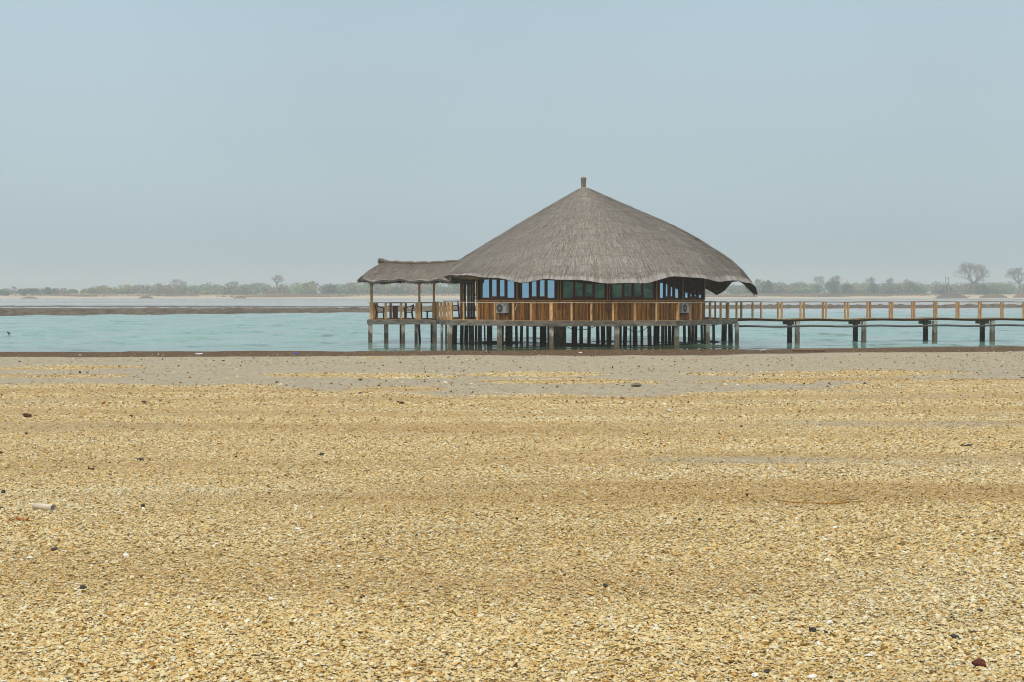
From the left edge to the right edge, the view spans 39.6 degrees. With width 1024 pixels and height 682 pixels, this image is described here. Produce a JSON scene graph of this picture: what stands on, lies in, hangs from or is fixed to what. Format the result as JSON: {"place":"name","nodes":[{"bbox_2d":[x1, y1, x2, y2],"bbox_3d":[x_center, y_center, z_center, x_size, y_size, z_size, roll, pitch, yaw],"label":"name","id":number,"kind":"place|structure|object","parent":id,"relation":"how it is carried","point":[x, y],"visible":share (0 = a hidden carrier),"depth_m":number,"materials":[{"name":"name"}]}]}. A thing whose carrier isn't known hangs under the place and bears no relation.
{"place":"outdoors","nodes":[
{"label":"outdoors","id":0,"kind":"place"},
{"bbox_2d":[444,301,459,317],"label":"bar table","id":1,"kind":"object","parent":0,"point":[456,310],"visible":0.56,"depth_m":97.93,"materials":[{"name":"brown wood"}]},
{"bbox_2d":[0,303,1021,315],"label":"mudflat","id":2,"kind":"structure","parent":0,"point":[144,310],"depth_m":273.38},
{"bbox_2d":[0,346,1023,681],"bbox_3d":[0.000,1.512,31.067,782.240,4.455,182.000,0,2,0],"label":"beach","id":3,"kind":"structure","parent":0,"point":[442,362],"depth_m":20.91,"materials":[{"name":"beige gravel"}]},
{"bbox_2d":[15,516,28,521],"bbox_3d":[-4.013,1.455,11.629,0.126,0.037,0.097,0,2,0],"label":"dry husk","id":4,"kind":"object","parent":3,"relation":"on","point":[21,519],"visible":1,"depth_m":11.60,"materials":[{"name":"brown plant"}]},
{"bbox_2d":[22,413,31,417],"bbox_3d":[-8.120,1.253,23.820,0.164,0.091,0.106,6,11,0],"label":"coconut husk","id":5,"kind":"object","parent":3,"relation":"on","point":[27,415],"visible":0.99,"depth_m":23.78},
{"bbox_2d":[32,503,56,510],"bbox_3d":[-3.994,1.412,12.136,0.260,0.065,0.065,1,2,34],"label":"plastic cup","id":6,"kind":"object","parent":3,"relation":"on","point":[51,507],"visible":1,"depth_m":12.10,"materials":[{"name":"beige plastic"}]},
{"bbox_2d":[793,349,824,351],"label":"bamboo pole","id":7,"kind":"object","parent":3,"relation":"on","point":[816,350],"visible":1,"depth_m":77.13,"materials":[{"name":"wood"}]},
{"bbox_2d":[807,674,816,678],"bbox_3d":[1.347,1.503,6.388,0.046,0.012,0.037,-12,10,11],"label":"clam shell","id":8,"kind":"object","parent":3,"relation":"on","point":[810,676],"visible":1,"depth_m":6.38},
{"bbox_2d":[809,627,815,631],"bbox_3d":[1.545,1.489,7.311,0.035,0.038,0.027,1,2,38],"label":"pebble","id":9,"kind":"object","parent":3,"relation":"on","point":[812,629],"visible":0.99,"depth_m":7.30,"materials":[{"name":"stone"}]},
{"bbox_2d":[773,493,863,503],"bbox_3d":[2.703,1.380,12.448,0.748,0.051,0.353,-1,2,-16],"label":"driftwood twig","id":10,"kind":"object","parent":3,"relation":"on","point":[836,502],"visible":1,"depth_m":12.36,"materials":[{"name":"brown wood"}]},
{"bbox_2d":[971,658,985,667],"bbox_3d":[2.182,1.509,6.655,0.067,0.046,0.053,-3,14,13],"label":"rock","id":11,"kind":"object","parent":3,"relation":"on","point":[979,662],"visible":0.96,"depth_m":6.64,"materials":[{"name":"red stone"}]},
{"bbox_2d":[0,299,1023,351],"bbox_3d":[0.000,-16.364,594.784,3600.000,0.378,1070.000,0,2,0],"label":"water","id":12,"kind":"structure","parent":0,"point":[336,331],"depth_m":123.25,"materials":[{"name":"teal liquid"}]},
{"bbox_2d":[729,301,1023,342],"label":"boardwalk","id":13,"kind":"structure","parent":12,"relation":"in","point":[855,322],"depth_m":97.08,"materials":[{"name":"brown wood"}]},
{"bbox_2d":[0,298,1023,304],"bbox_3d":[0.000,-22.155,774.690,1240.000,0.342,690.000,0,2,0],"label":"tidal flat","id":14,"kind":"structure","parent":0,"point":[427,301],"depth_m":630.94,"materials":[{"name":"grey sand"}]},
{"bbox_2d":[0,293,1023,298],"bbox_3d":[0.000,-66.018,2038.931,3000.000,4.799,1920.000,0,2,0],"label":"shore","id":15,"kind":"structure","parent":0,"point":[439,296],"depth_m":1122.75,"materials":[{"name":"beige sand"}]},
{"bbox_2d":[17,289,29,295],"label":"bush","id":16,"kind":"object","parent":15,"relation":"on","point":[22,292],"visible":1,"depth_m":1146.89,"materials":[{"name":"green plant"}]},
{"bbox_2d":[29,288,38,293],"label":"bush","id":17,"kind":"object","parent":15,"relation":"on","point":[34,291],"visible":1,"depth_m":1150.00,"materials":[{"name":"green plant"}]},
{"bbox_2d":[43,287,51,295],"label":"bush","id":18,"kind":"object","parent":15,"relation":"on","point":[47,290],"visible":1,"depth_m":1148.52,"materials":[{"name":"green plant"}]},
{"bbox_2d":[169,279,186,292],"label":"baobab tree","id":19,"kind":"object","parent":15,"relation":"on","point":[174,280],"visible":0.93,"depth_m":1198.77,"materials":[{"name":"grey plant"}]},
{"bbox_2d":[226,281,238,292],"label":"baobab tree","id":20,"kind":"object","parent":15,"relation":"on","point":[235,284],"visible":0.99,"depth_m":1199.41,"materials":[{"name":"grey plant"}]},
{"bbox_2d":[271,275,284,293],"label":"baobab tree","id":21,"kind":"object","parent":15,"relation":"on","point":[276,278],"visible":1,"depth_m":1188.35,"materials":[{"name":"grey plant"}]},
{"bbox_2d":[323,284,335,293],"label":"bush","id":22,"kind":"object","parent":15,"relation":"on","point":[327,287],"visible":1,"depth_m":1167.02,"materials":[{"name":"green plant"}]},
{"bbox_2d":[390,285,405,294],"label":"bush","id":23,"kind":"object","parent":15,"relation":"on","point":[396,289],"visible":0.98,"depth_m":1162.79,"materials":[{"name":"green plant"}]},
{"bbox_2d":[1,280,1023,294],"bbox_3d":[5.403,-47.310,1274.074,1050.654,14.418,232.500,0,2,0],"label":"scrubland","id":24,"kind":"structure","parent":15,"relation":"on","point":[778,287],"depth_m":1178.18,"materials":[{"name":"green plant"}]},
{"bbox_2d":[10,292,1023,296],"bbox_3d":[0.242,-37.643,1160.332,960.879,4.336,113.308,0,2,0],"label":"dry grass","id":25,"kind":"structure","parent":15,"relation":"on","point":[453,294],"depth_m":1142.86,"materials":[{"name":"plant"}]},
{"bbox_2d":[760,280,773,293],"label":"bush","id":26,"kind":"object","parent":15,"relation":"on","point":[768,285],"visible":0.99,"depth_m":1173.26,"materials":[{"name":"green plant"}]},
{"bbox_2d":[813,276,824,292],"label":"baobab tree","id":27,"kind":"object","parent":15,"relation":"on","point":[816,279],"visible":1,"depth_m":1198.72,"materials":[{"name":"grey plant"}]},
{"bbox_2d":[826,280,839,293],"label":"bush","id":28,"kind":"object","parent":15,"relation":"on","point":[834,286],"visible":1,"depth_m":1157.71,"materials":[{"name":"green plant"}]},
{"bbox_2d":[829,275,841,281],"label":"baobab tree","id":29,"kind":"object","parent":15,"relation":"on","point":[837,278],"visible":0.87,"depth_m":1192.24,"materials":[{"name":"grey plant"}]},
{"bbox_2d":[842,281,852,293],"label":"bush","id":30,"kind":"object","parent":15,"relation":"on","point":[848,288],"visible":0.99,"depth_m":1158.55,"materials":[{"name":"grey plant"}]},
{"bbox_2d":[865,277,875,286],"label":"baobab tree","id":31,"kind":"object","parent":15,"relation":"on","point":[871,279],"visible":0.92,"depth_m":1197.82,"materials":[{"name":"grey plant"}]},
{"bbox_2d":[866,281,879,293],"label":"bush","id":32,"kind":"object","parent":15,"relation":"on","point":[874,289],"visible":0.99,"depth_m":1162.49,"materials":[{"name":"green plant"}]},
{"bbox_2d":[899,282,923,293],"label":"bush","id":33,"kind":"object","parent":15,"relation":"on","point":[909,284],"visible":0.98,"depth_m":1167.75,"materials":[{"name":"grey plant"}]},
{"bbox_2d":[940,283,952,293],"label":"bush","id":34,"kind":"object","parent":15,"relation":"on","point":[943,291],"visible":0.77,"depth_m":1163.48,"materials":[{"name":"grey plant"}]},
{"bbox_2d":[945,277,948,292],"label":"power pole frame","id":35,"kind":"object","parent":15,"relation":"on","point":[945,284],"visible":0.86,"depth_m":1108.91,"materials":[{"name":"grey wood"}]},
{"bbox_2d":[935,292,968,297],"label":"grass mound","id":36,"kind":"object","parent":15,"relation":"on","point":[950,295],"depth_m":1094.27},
{"bbox_2d":[954,262,990,293],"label":"baobab tree","id":37,"kind":"object","parent":15,"relation":"on","point":[977,268],"visible":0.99,"depth_m":1172.19,"materials":[{"name":"grey plant"}]},
{"bbox_2d":[975,284,990,294],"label":"bush","id":38,"kind":"object","parent":15,"relation":"on","point":[981,288],"visible":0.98,"depth_m":1163.57,"materials":[{"name":"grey plant"}]},
{"bbox_2d":[980,293,1006,297],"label":"grass mound","id":39,"kind":"object","parent":15,"relation":"on","point":[991,295],"depth_m":1096.62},
{"bbox_2d":[1005,267,1023,293],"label":"baobab tree","id":40,"kind":"object","parent":15,"relation":"on","point":[1018,272],"visible":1,"depth_m":1178.30,"materials":[{"name":"grey plant"}]},
{"bbox_2d":[1013,293,1023,297],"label":"grass mound","id":41,"kind":"object","parent":15,"relation":"on","point":[1020,295],"depth_m":1098.02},
{"bbox_2d":[0,0,1023,293],"label":"sky","id":42,"kind":"structure","parent":0,"point":[152,142],"materials":[{"name":"blue"}]},
{"bbox_2d":[357,177,756,346],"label":"stilt restaurant","id":43,"kind":"structure","parent":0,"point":[582,256],"depth_m":91.19,"materials":[{"name":"grey plant"}]},
{"bbox_2d":[374,304,384,318],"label":"armchair","id":44,"kind":"object","parent":43,"relation":"on","point":[375,305],"visible":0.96,"depth_m":95.61,"materials":[{"name":"brown wood"}]},
{"bbox_2d":[391,306,399,318],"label":"terrace table","id":45,"kind":"object","parent":43,"relation":"on","point":[395,312],"visible":0.95,"depth_m":96.02,"materials":[{"name":"brown wood"}]},
{"bbox_2d":[403,304,413,318],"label":"armchair","id":46,"kind":"object","parent":43,"relation":"on","point":[405,312],"visible":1,"depth_m":95.62,"materials":[{"name":"brown wood"}]},
{"bbox_2d":[463,284,465,317],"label":"door","id":47,"kind":"structure","parent":43,"relation":"in","point":[464,286],"depth_m":95.82,"materials":[{"name":"brown wood"}]},
{"bbox_2d":[467,284,468,318],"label":"door","id":48,"kind":"structure","parent":43,"relation":"in","point":[467,284],"depth_m":95.12,"materials":[{"name":"brown wood"}]},
{"bbox_2d":[470,283,471,317],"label":"door","id":49,"kind":"structure","parent":43,"relation":"in","point":[470,283],"depth_m":95.83,"materials":[{"name":"brown wood"}]},
{"bbox_2d":[472,279,475,317],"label":"door","id":50,"kind":"structure","parent":43,"relation":"in","point":[473,283],"depth_m":95.94,"materials":[{"name":"brown wood"}]},
{"bbox_2d":[480,278,515,299],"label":"window","id":51,"kind":"structure","parent":43,"relation":"in","point":[496,289],"depth_m":92.49,"materials":[{"name":"blue glass"}]},
{"bbox_2d":[496,303,508,316],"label":"air conditioner","id":52,"kind":"object","parent":43,"relation":"attached to","point":[501,308],"visible":1,"depth_m":91.81,"materials":[{"name":"white metal"}]},
{"bbox_2d":[520,280,555,299],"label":"window","id":53,"kind":"structure","parent":43,"relation":"in","point":[543,289],"depth_m":90.50,"materials":[{"name":"blue glass"}]},
{"bbox_2d":[562,280,605,299],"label":"window","id":54,"kind":"structure","parent":43,"relation":"in","point":[571,290],"depth_m":89.71,"materials":[{"name":"green glass"}]},
{"bbox_2d":[611,281,654,299],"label":"window","id":55,"kind":"structure","parent":43,"relation":"in","point":[619,291],"depth_m":90.10,"materials":[{"name":"green glass"}]},
{"bbox_2d":[658,276,680,299],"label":"window","id":56,"kind":"structure","parent":43,"relation":"in","point":[669,287],"depth_m":91.61,"materials":[{"name":"blue glass"}]},
{"bbox_2d":[679,303,688,315],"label":"air conditioner","id":57,"kind":"object","parent":43,"relation":"attached to","point":[683,308],"visible":0.99,"depth_m":92.39,"materials":[{"name":"white metal"}]},
{"bbox_2d":[684,277,703,299],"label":"window","id":58,"kind":"structure","parent":43,"relation":"in","point":[693,287],"depth_m":94.03,"materials":[{"name":"blue glass"}]},
{"bbox_2d":[631,383,640,386],"bbox_3d":[3.119,1.109,35.666,0.289,0.100,0.175,-6,13,4],"label":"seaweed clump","id":59,"kind":"object","parent":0,"point":[636,385],"visible":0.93,"depth_m":35.62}
]}

